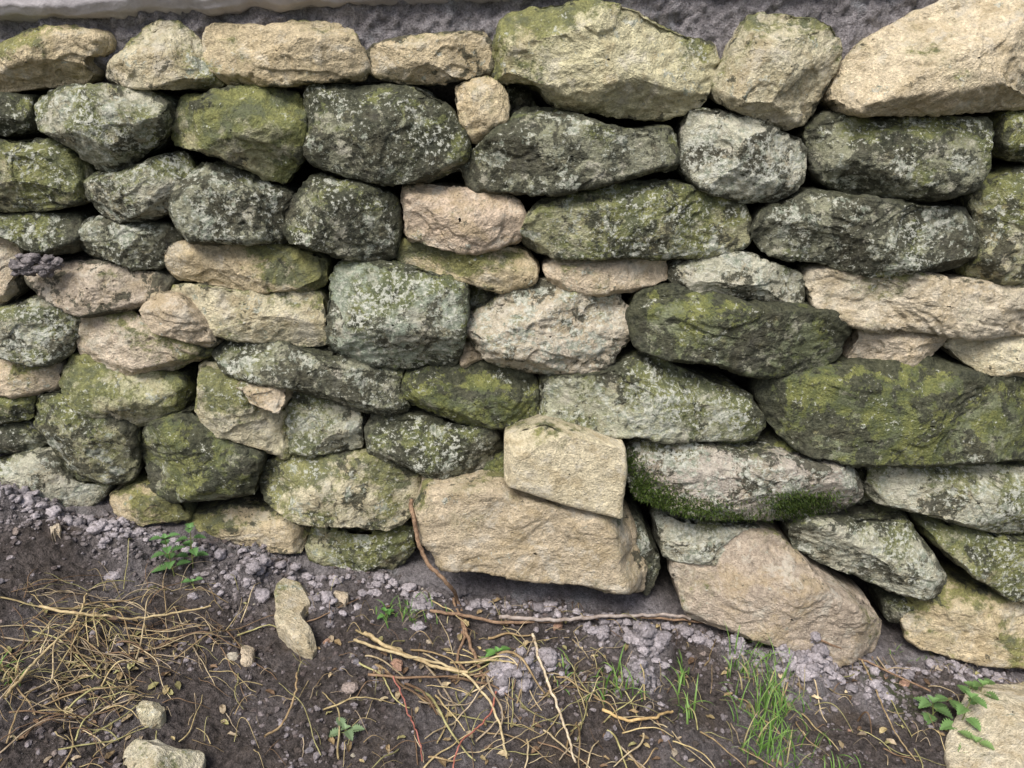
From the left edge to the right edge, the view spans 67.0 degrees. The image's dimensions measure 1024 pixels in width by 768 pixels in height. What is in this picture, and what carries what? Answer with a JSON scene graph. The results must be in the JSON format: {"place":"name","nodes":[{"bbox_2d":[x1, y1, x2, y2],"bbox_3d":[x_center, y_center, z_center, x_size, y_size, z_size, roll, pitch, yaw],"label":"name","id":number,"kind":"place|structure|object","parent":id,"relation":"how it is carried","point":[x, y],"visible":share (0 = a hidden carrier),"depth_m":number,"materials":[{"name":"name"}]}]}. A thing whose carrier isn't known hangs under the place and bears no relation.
{"place":"outdoors","nodes":[
{"label":"outdoors","id":0,"kind":"place"},
{"bbox_2d":[0,482,1023,767],"bbox_3d":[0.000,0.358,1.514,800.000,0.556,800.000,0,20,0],"label":"ground","id":1,"kind":"structure","parent":0,"point":[44,552],"depth_m":1.27,"materials":[{"name":"soil"}]},
{"bbox_2d":[3,593,87,698],"bbox_3d":[-0.683,0.384,1.159,0.024,0.017,0.225,0,20,0],"label":"dry stem","id":2,"kind":"object","parent":1,"relation":"on","point":[6,695],"visible":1,"depth_m":1.13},
{"bbox_2d":[39,605,210,619],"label":"dry stem","id":3,"kind":"object","parent":1,"relation":"on","point":[82,613],"visible":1,"depth_m":1.23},
{"bbox_2d":[136,700,165,728],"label":"loose stone","id":4,"kind":"object","parent":1,"relation":"on","point":[150,714],"visible":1,"depth_m":1.10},
{"bbox_2d":[121,738,205,767],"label":"loose stone","id":5,"kind":"object","parent":1,"relation":"on","point":[140,753],"visible":1,"depth_m":1.05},
{"bbox_2d":[149,532,190,575],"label":"nettle plant","id":6,"kind":"object","parent":1,"relation":"on","point":[170,555],"visible":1,"depth_m":1.34,"materials":[{"name":"green plant"}]},
{"bbox_2d":[175,522,207,568],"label":"nettle plant","id":7,"kind":"object","parent":1,"relation":"on","point":[189,543],"visible":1,"depth_m":1.37,"materials":[{"name":"green plant"}]},
{"bbox_2d":[240,645,254,666],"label":"loose stone","id":8,"kind":"object","parent":1,"relation":"on","point":[247,652],"visible":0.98,"depth_m":1.25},
{"bbox_2d":[264,672,297,736],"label":"dry stem","id":9,"kind":"object","parent":1,"relation":"on","point":[280,725],"visible":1,"depth_m":1.15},
{"bbox_2d":[274,578,316,659],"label":"loose stone","id":10,"kind":"object","parent":1,"relation":"on","point":[292,606],"visible":1,"depth_m":1.32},
{"bbox_2d":[333,591,348,607],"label":"loose stone","id":11,"kind":"object","parent":1,"relation":"on","point":[342,598],"visible":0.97,"depth_m":1.39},
{"bbox_2d":[329,717,364,740],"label":"nettle plant","id":12,"kind":"object","parent":1,"relation":"on","point":[349,732],"visible":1,"depth_m":1.15,"materials":[{"name":"green plant"}]},
{"bbox_2d":[375,593,449,630],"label":"grass tuft","id":13,"kind":"object","parent":1,"relation":"on","point":[400,610],"visible":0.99,"depth_m":1.39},
{"bbox_2d":[363,631,467,673],"bbox_3d":[-0.165,0.452,1.292,0.191,0.037,0.019,7,21,18],"label":"dry stem","id":14,"kind":"object","parent":1,"relation":"on","point":[377,640],"visible":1,"depth_m":1.29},
{"bbox_2d":[353,639,507,758],"bbox_3d":[-0.112,0.479,1.248,0.322,0.066,0.085,14,24,34],"label":"dry stem","id":15,"kind":"object","parent":1,"relation":"on","point":[432,662],"visible":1,"depth_m":1.28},
{"bbox_2d":[0,649,860,767],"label":"grass tuft","id":16,"kind":"object","parent":1,"relation":"on","point":[15,669],"visible":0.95,"depth_m":1.27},
{"bbox_2d":[409,499,485,681],"bbox_3d":[-0.088,0.340,1.336,0.075,0.232,0.246,-14,24,-33],"label":"vine stem","id":17,"kind":"object","parent":1,"relation":"on","point":[426,560],"visible":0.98,"depth_m":1.37,"materials":[{"name":"brown plant"}]},
{"bbox_2d":[452,597,488,677],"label":"vine stem","id":18,"kind":"object","parent":1,"relation":"on","point":[462,641],"visible":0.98,"depth_m":1.34,"materials":[{"name":"brown plant"}]},
{"bbox_2d":[0,516,941,761],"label":"gravel","id":19,"kind":"structure","parent":1,"relation":"on","point":[349,688],"depth_m":1.26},
{"bbox_2d":[452,691,496,767],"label":"dry stem","id":20,"kind":"object","parent":1,"relation":"on","point":[478,726],"visible":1,"depth_m":1.18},
{"bbox_2d":[0,597,979,767],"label":"dead leaf litter","id":21,"kind":"object","parent":1,"relation":"on","point":[222,708],"visible":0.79,"depth_m":1.22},
{"bbox_2d":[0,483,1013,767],"bbox_3d":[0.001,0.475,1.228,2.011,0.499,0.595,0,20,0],"label":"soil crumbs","id":22,"kind":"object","parent":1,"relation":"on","point":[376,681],"visible":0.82,"depth_m":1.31,"materials":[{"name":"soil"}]},
{"bbox_2d":[0,484,1015,716],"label":"mortar clods","id":23,"kind":"object","parent":1,"relation":"on","point":[812,662],"visible":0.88,"depth_m":1.42,"materials":[{"name":"gravel"}]},
{"bbox_2d":[0,0,1022,671],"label":"mortar","id":24,"kind":"object","parent":1,"relation":"on","point":[850,22],"visible":0.03,"depth_m":1.19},
{"bbox_2d":[0,24,116,93],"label":"wall stone","id":25,"kind":"object","parent":24,"relation":"on","point":[52,56],"visible":0.97,"depth_m":1.17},
{"bbox_2d":[0,443,116,506],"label":"wall stone","id":26,"kind":"object","parent":24,"relation":"on","point":[46,472],"visible":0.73,"depth_m":1.41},
{"bbox_2d":[0,417,47,453],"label":"wall stone","id":27,"kind":"object","parent":26,"relation":"on","point":[21,436],"visible":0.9,"depth_m":1.40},
{"bbox_2d":[0,379,37,425],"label":"wall stone","id":28,"kind":"object","parent":27,"relation":"on","point":[19,409],"visible":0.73,"depth_m":1.37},
{"bbox_2d":[0,350,77,398],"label":"wall stone","id":29,"kind":"object","parent":28,"relation":"on","point":[24,381],"visible":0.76,"depth_m":1.35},
{"bbox_2d":[0,293,80,366],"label":"wall stone","id":30,"kind":"object","parent":29,"relation":"on","point":[36,330],"visible":0.86,"depth_m":1.31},
{"bbox_2d":[0,237,53,304],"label":"wall stone","id":31,"kind":"object","parent":30,"relation":"on","point":[12,288],"visible":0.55,"depth_m":1.30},
{"bbox_2d":[109,466,197,525],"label":"wall stone","id":32,"kind":"object","parent":24,"relation":"on","point":[138,501],"visible":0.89,"depth_m":1.44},
{"bbox_2d":[33,388,144,484],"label":"wall stone","id":33,"kind":"object","parent":32,"relation":"on","point":[107,450],"visible":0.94,"depth_m":1.38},
{"bbox_2d":[59,349,200,427],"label":"wall stone","id":34,"kind":"object","parent":33,"relation":"on","point":[90,386],"visible":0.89,"depth_m":1.35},
{"bbox_2d":[76,309,220,375],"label":"wall stone","id":35,"kind":"object","parent":34,"relation":"on","point":[109,341],"visible":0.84,"depth_m":1.32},
{"bbox_2d":[24,252,184,317],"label":"wall stone","id":36,"kind":"object","parent":35,"relation":"on","point":[83,285],"visible":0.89,"depth_m":1.30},
{"bbox_2d":[8,253,64,277],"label":"mortar crumbs","id":37,"kind":"object","parent":36,"relation":"on","point":[46,267],"visible":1,"depth_m":1.26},
{"bbox_2d":[0,205,101,254],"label":"wall stone","id":38,"kind":"object","parent":36,"relation":"on","point":[53,232],"visible":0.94,"depth_m":1.27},
{"bbox_2d":[0,136,98,212],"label":"wall stone","id":39,"kind":"object","parent":38,"relation":"on","point":[48,173],"visible":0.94,"depth_m":1.23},
{"bbox_2d":[0,92,47,138],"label":"wall stone","id":40,"kind":"object","parent":39,"relation":"on","point":[17,116],"visible":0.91,"depth_m":1.21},
{"bbox_2d":[77,215,184,270],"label":"wall stone","id":41,"kind":"object","parent":36,"relation":"on","point":[145,246],"visible":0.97,"depth_m":1.27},
{"bbox_2d":[83,150,206,222],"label":"wall stone","id":42,"kind":"object","parent":41,"relation":"on","point":[150,182],"visible":0.94,"depth_m":1.23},
{"bbox_2d":[34,82,179,171],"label":"wall stone","id":43,"kind":"object","parent":42,"relation":"on","point":[125,127],"visible":0.97,"depth_m":1.18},
{"bbox_2d":[106,19,226,90],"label":"wall stone","id":44,"kind":"object","parent":24,"relation":"attached to","point":[174,49],"visible":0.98,"depth_m":1.17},
{"bbox_2d":[139,290,224,347],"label":"wall stone","id":45,"kind":"object","parent":24,"relation":"attached to","point":[170,314],"visible":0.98,"depth_m":1.29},
{"bbox_2d":[141,399,272,503],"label":"wall stone","id":46,"kind":"object","parent":24,"relation":"attached to","point":[188,455],"visible":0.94,"depth_m":1.37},
{"bbox_2d":[185,487,311,553],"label":"wall stone","id":47,"kind":"object","parent":24,"relation":"on","point":[249,520],"visible":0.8,"depth_m":1.46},
{"bbox_2d":[202,19,370,89],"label":"wall stone","id":48,"kind":"object","parent":24,"relation":"on","point":[308,52],"visible":0.95,"depth_m":1.17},
{"bbox_2d":[305,517,418,571],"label":"wall stone","id":49,"kind":"object","parent":24,"relation":"on","point":[357,549],"visible":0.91,"depth_m":1.47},
{"bbox_2d":[259,442,421,530],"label":"wall stone","id":50,"kind":"object","parent":49,"relation":"on","point":[362,488],"visible":0.89,"depth_m":1.40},
{"bbox_2d":[194,357,291,459],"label":"wall stone","id":51,"kind":"object","parent":50,"relation":"on","point":[222,404],"visible":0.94,"depth_m":1.35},
{"bbox_2d":[236,380,293,414],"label":"wall stone","id":52,"kind":"object","parent":51,"relation":"on","point":[272,400],"visible":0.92,"depth_m":1.33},
{"bbox_2d":[285,391,369,458],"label":"wall stone","id":53,"kind":"object","parent":50,"relation":"on","point":[308,418],"visible":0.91,"depth_m":1.38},
{"bbox_2d":[325,258,470,369],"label":"wall stone","id":54,"kind":"object","parent":24,"relation":"attached to","point":[425,313],"visible":0.94,"depth_m":1.28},
{"bbox_2d":[283,171,403,261],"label":"wall stone","id":55,"kind":"object","parent":54,"relation":"on","point":[367,218],"visible":0.96,"depth_m":1.24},
{"bbox_2d":[303,82,472,186],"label":"wall stone","id":56,"kind":"object","parent":55,"relation":"on","point":[420,130],"visible":0.97,"depth_m":1.19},
{"bbox_2d":[365,30,494,86],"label":"wall stone","id":57,"kind":"object","parent":56,"relation":"on","point":[461,55],"visible":0.96,"depth_m":1.18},
{"bbox_2d":[400,357,539,432],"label":"wall stone","id":58,"kind":"object","parent":24,"relation":"on","point":[501,398],"visible":0.89,"depth_m":1.35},
{"bbox_2d":[459,338,482,367],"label":"wall stone","id":59,"kind":"object","parent":58,"relation":"on","point":[465,359],"visible":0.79,"depth_m":1.35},
{"bbox_2d":[482,449,503,471],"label":"wall stone","id":60,"kind":"object","parent":24,"relation":"on","point":[496,463],"visible":0.11,"depth_m":1.42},
{"bbox_2d":[413,470,647,594],"bbox_3d":[0.040,0.271,1.480,0.438,0.268,0.212,0,20,0],"label":"wall stone","id":61,"kind":"object","parent":24,"relation":"on","point":[491,523],"visible":0.95,"depth_m":1.38,"materials":[{"name":"stone"}]},
{"bbox_2d":[364,403,503,479],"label":"wall stone","id":62,"kind":"object","parent":61,"relation":"on","point":[425,443],"visible":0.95,"depth_m":1.38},
{"bbox_2d":[212,340,410,416],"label":"wall stone","id":63,"kind":"object","parent":62,"relation":"on","point":[326,373],"visible":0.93,"depth_m":1.33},
{"bbox_2d":[171,281,328,346],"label":"wall stone","id":64,"kind":"object","parent":63,"relation":"on","point":[296,318],"visible":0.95,"depth_m":1.30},
{"bbox_2d":[164,240,337,293],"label":"wall stone","id":65,"kind":"object","parent":64,"relation":"on","point":[268,269],"visible":0.89,"depth_m":1.29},
{"bbox_2d":[168,160,301,245],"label":"wall stone","id":66,"kind":"object","parent":65,"relation":"on","point":[205,194],"visible":0.93,"depth_m":1.23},
{"bbox_2d":[171,84,307,184],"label":"wall stone","id":67,"kind":"object","parent":66,"relation":"on","point":[264,139],"visible":0.98,"depth_m":1.19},
{"bbox_2d":[504,414,627,518],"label":"wall stone","id":68,"kind":"object","parent":61,"relation":"on","point":[560,461],"visible":0.99,"depth_m":1.32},
{"bbox_2d":[624,492,660,595],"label":"wall stone","id":69,"kind":"object","parent":24,"relation":"on","point":[647,546],"visible":0.59,"depth_m":1.49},
{"bbox_2d":[648,503,759,565],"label":"wall stone","id":70,"kind":"object","parent":24,"relation":"attached to","point":[678,538],"visible":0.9,"depth_m":1.46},
{"bbox_2d":[624,280,851,379],"bbox_3d":[0.388,-0.102,1.368,0.390,0.172,0.199,0,20,0],"label":"wall stone","id":71,"kind":"object","parent":24,"relation":"attached to","point":[666,320],"visible":0.97,"depth_m":1.30,"materials":[{"name":"stone"}]},
{"bbox_2d":[666,248,804,302],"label":"wall stone","id":72,"kind":"object","parent":71,"relation":"on","point":[749,274],"visible":0.93,"depth_m":1.29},
{"bbox_2d":[673,107,807,203],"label":"wall stone","id":73,"kind":"object","parent":24,"relation":"attached to","point":[717,147],"visible":0.98,"depth_m":1.22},
{"bbox_2d":[707,11,842,130],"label":"wall stone","id":74,"kind":"object","parent":73,"relation":"on","point":[756,75],"visible":0.96,"depth_m":1.16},
{"bbox_2d":[622,435,863,521],"bbox_3d":[0.419,0.159,1.466,0.448,0.183,0.203,0,20,0],"label":"wall stone","id":75,"kind":"object","parent":24,"relation":"on","point":[760,466],"visible":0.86,"depth_m":1.38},
{"bbox_2d":[536,343,765,443],"bbox_3d":[0.246,0.015,1.420,0.419,0.184,0.203,0,20,0],"label":"wall stone","id":76,"kind":"object","parent":75,"relation":"on","point":[631,392],"visible":0.91,"depth_m":1.34,"materials":[{"name":"stone"}]},
{"bbox_2d":[466,274,630,374],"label":"wall stone","id":77,"kind":"object","parent":76,"relation":"on","point":[514,329],"visible":0.91,"depth_m":1.31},
{"bbox_2d":[396,234,539,293],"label":"wall stone","id":78,"kind":"object","parent":77,"relation":"on","point":[507,269],"visible":0.8,"depth_m":1.29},
{"bbox_2d":[400,178,526,254],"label":"wall stone","id":79,"kind":"object","parent":78,"relation":"on","point":[434,211],"visible":0.98,"depth_m":1.24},
{"bbox_2d":[460,106,680,196],"bbox_3d":[0.090,-0.383,1.268,0.353,0.139,0.196,0,20,0],"label":"wall stone","id":80,"kind":"object","parent":79,"relation":"on","point":[529,151],"visible":1,"depth_m":1.19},
{"bbox_2d":[454,76,509,144],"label":"wall stone","id":81,"kind":"object","parent":80,"relation":"on","point":[477,121],"visible":0.94,"depth_m":1.19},
{"bbox_2d":[503,84,536,115],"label":"wall stone","id":82,"kind":"object","parent":80,"relation":"on","point":[519,96],"visible":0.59,"depth_m":1.25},
{"bbox_2d":[491,0,719,121],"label":"wall stone","id":83,"kind":"object","parent":80,"relation":"on","point":[557,56],"visible":0.98,"depth_m":1.15,"materials":[{"name":"stone"}]},
{"bbox_2d":[540,255,667,297],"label":"wall stone","id":84,"kind":"object","parent":77,"relation":"on","point":[593,278],"visible":0.81,"depth_m":1.29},
{"bbox_2d":[520,177,751,260],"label":"wall stone","id":85,"kind":"object","parent":84,"relation":"on","point":[676,218],"visible":0.96,"depth_m":1.25,"materials":[{"name":"stone"}]},
{"bbox_2d":[625,444,852,522],"bbox_3d":[0.410,0.190,1.402,0.438,0.169,0.076,0,20,0],"label":"moss cushion","id":86,"kind":"object","parent":75,"relation":"on","point":[794,505],"visible":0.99,"depth_m":1.40,"materials":[{"name":"green plant"}]},
{"bbox_2d":[667,519,881,667],"bbox_3d":[0.520,0.401,1.533,0.431,0.288,0.227,0,20,0],"label":"wall stone","id":87,"kind":"object","parent":24,"relation":"on","point":[762,581],"visible":0.93,"depth_m":1.45,"materials":[{"name":"stone"}]},
{"bbox_2d":[760,421,795,452],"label":"wall stone","id":88,"kind":"object","parent":24,"relation":"on","point":[770,435],"visible":0.12,"depth_m":1.43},
{"bbox_2d":[899,558,1023,668],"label":"wall stone","id":89,"kind":"object","parent":24,"relation":"on","point":[964,616],"visible":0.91,"depth_m":1.51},
{"bbox_2d":[777,500,946,600],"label":"wall stone","id":90,"kind":"object","parent":89,"relation":"on","point":[888,549],"visible":0.95,"depth_m":1.45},
{"bbox_2d":[866,582,913,622],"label":"wall stone","id":91,"kind":"object","parent":89,"relation":"on","point":[892,607],"visible":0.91,"depth_m":1.55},
{"bbox_2d":[905,511,1023,604],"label":"wall stone","id":92,"kind":"object","parent":89,"relation":"on","point":[993,561],"visible":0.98,"depth_m":1.45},
{"bbox_2d":[854,461,1023,533],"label":"wall stone","id":93,"kind":"object","parent":92,"relation":"on","point":[954,494],"visible":0.75,"depth_m":1.41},
{"bbox_2d":[747,351,1023,468],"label":"wall stone","id":94,"kind":"object","parent":93,"relation":"on","point":[858,412],"visible":0.9,"depth_m":1.35,"materials":[{"name":"stone"}]},
{"bbox_2d":[842,328,949,366],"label":"wall stone","id":95,"kind":"object","parent":94,"relation":"on","point":[915,348],"visible":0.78,"depth_m":1.33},
{"bbox_2d":[940,336,1023,377],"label":"wall stone","id":96,"kind":"object","parent":94,"relation":"on","point":[996,357],"visible":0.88,"depth_m":1.34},
{"bbox_2d":[793,261,1023,340],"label":"wall stone","id":97,"kind":"object","parent":96,"relation":"on","point":[977,310],"visible":0.95,"depth_m":1.29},
{"bbox_2d":[747,186,980,277],"bbox_3d":[0.578,-0.260,1.315,0.373,0.151,0.193,0,20,0],"label":"wall stone","id":98,"kind":"object","parent":97,"relation":"on","point":[840,231],"visible":1,"depth_m":1.25,"materials":[{"name":"stone"}]},
{"bbox_2d":[786,108,994,202],"bbox_3d":[0.613,-0.373,1.271,0.303,0.151,0.200,0,20,0],"label":"wall stone","id":99,"kind":"object","parent":98,"relation":"on","point":[872,156],"visible":0.93,"depth_m":1.20,"materials":[{"name":"stone"}]},
{"bbox_2d":[818,0,1023,117],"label":"wall stone","id":100,"kind":"object","parent":99,"relation":"on","point":[924,61],"visible":0.97,"depth_m":1.15,"materials":[{"name":"stone"}]},
{"bbox_2d":[942,162,1023,285],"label":"wall stone","id":101,"kind":"object","parent":97,"relation":"on","point":[993,204],"visible":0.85,"depth_m":1.25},
{"bbox_2d":[964,110,1023,164],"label":"wall stone","id":102,"kind":"object","parent":101,"relation":"on","point":[1008,140],"visible":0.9,"depth_m":1.21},
{"bbox_2d":[0,538,1023,767],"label":"dead grass stalks","id":103,"kind":"object","parent":1,"relation":"on","point":[480,661],"visible":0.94,"depth_m":1.22,"materials":[{"name":"plant"}]},
{"bbox_2d":[531,633,575,762],"bbox_3d":[0.066,0.501,1.258,0.012,0.035,0.263,-5,21,-13],"label":"dry stem","id":104,"kind":"object","parent":1,"relation":"on","point":[550,690],"visible":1,"depth_m":1.26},
{"bbox_2d":[499,612,690,622],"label":"woody stem","id":105,"kind":"object","parent":1,"relation":"on","point":[524,618],"visible":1,"depth_m":1.44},
{"bbox_2d":[602,708,672,722],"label":"dry stem","id":106,"kind":"object","parent":1,"relation":"on","point":[612,714],"visible":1,"depth_m":1.24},
{"bbox_2d":[586,645,714,723],"bbox_3d":[0.231,0.501,1.327,0.222,0.106,0.142,0,20,0],"label":"grass tuft","id":107,"kind":"object","parent":1,"relation":"on","point":[603,692],"visible":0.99,"depth_m":1.31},
{"bbox_2d":[430,609,930,691],"bbox_3d":[0.319,0.474,1.471,0.935,0.182,0.120,0,20,0],"label":"woody stem","id":108,"kind":"object","parent":1,"relation":"on","point":[528,622],"visible":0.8,"depth_m":1.45,"materials":[{"name":"brown plant"}]},
{"bbox_2d":[718,621,866,767],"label":"grass tuft","id":109,"kind":"object","parent":1,"relation":"on","point":[769,743],"visible":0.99,"depth_m":1.33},
{"bbox_2d":[861,660,915,760],"bbox_3d":[0.674,0.584,1.405,0.018,0.034,0.223,0,20,0],"label":"dry stem","id":110,"kind":"object","parent":1,"relation":"on","point":[863,663],"visible":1,"depth_m":1.38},
{"bbox_2d":[913,693,952,724],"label":"nettle plant","id":111,"kind":"object","parent":1,"relation":"on","point":[938,706],"visible":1,"depth_m":1.41,"materials":[{"name":"green plant"}]},
{"bbox_2d":[940,685,986,730],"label":"nettle plant","id":112,"kind":"object","parent":1,"relation":"on","point":[973,698],"visible":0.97,"depth_m":1.37,"materials":[{"name":"green plant"}]},
{"bbox_2d":[957,730,994,752],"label":"nettle plant","id":113,"kind":"object","parent":1,"relation":"on","point":[975,738],"visible":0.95,"depth_m":1.34,"materials":[{"name":"green plant"}]},
{"bbox_2d":[964,677,998,700],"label":"nettle plant","id":114,"kind":"object","parent":1,"relation":"on","point":[974,684],"visible":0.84,"depth_m":1.42,"materials":[{"name":"green plant"}]},
{"bbox_2d":[943,681,1023,767],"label":"loose stone","id":115,"kind":"object","parent":1,"relation":"on","point":[1002,728],"visible":0.91,"depth_m":1.35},
{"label":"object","id":116,"kind":"object","parent":1,"relation":"on","visible":0},
{"bbox_2d":[0,0,509,22],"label":"concrete capping","id":117,"kind":"object","parent":116,"relation":"on","point":[31,11],"visible":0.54,"depth_m":1.16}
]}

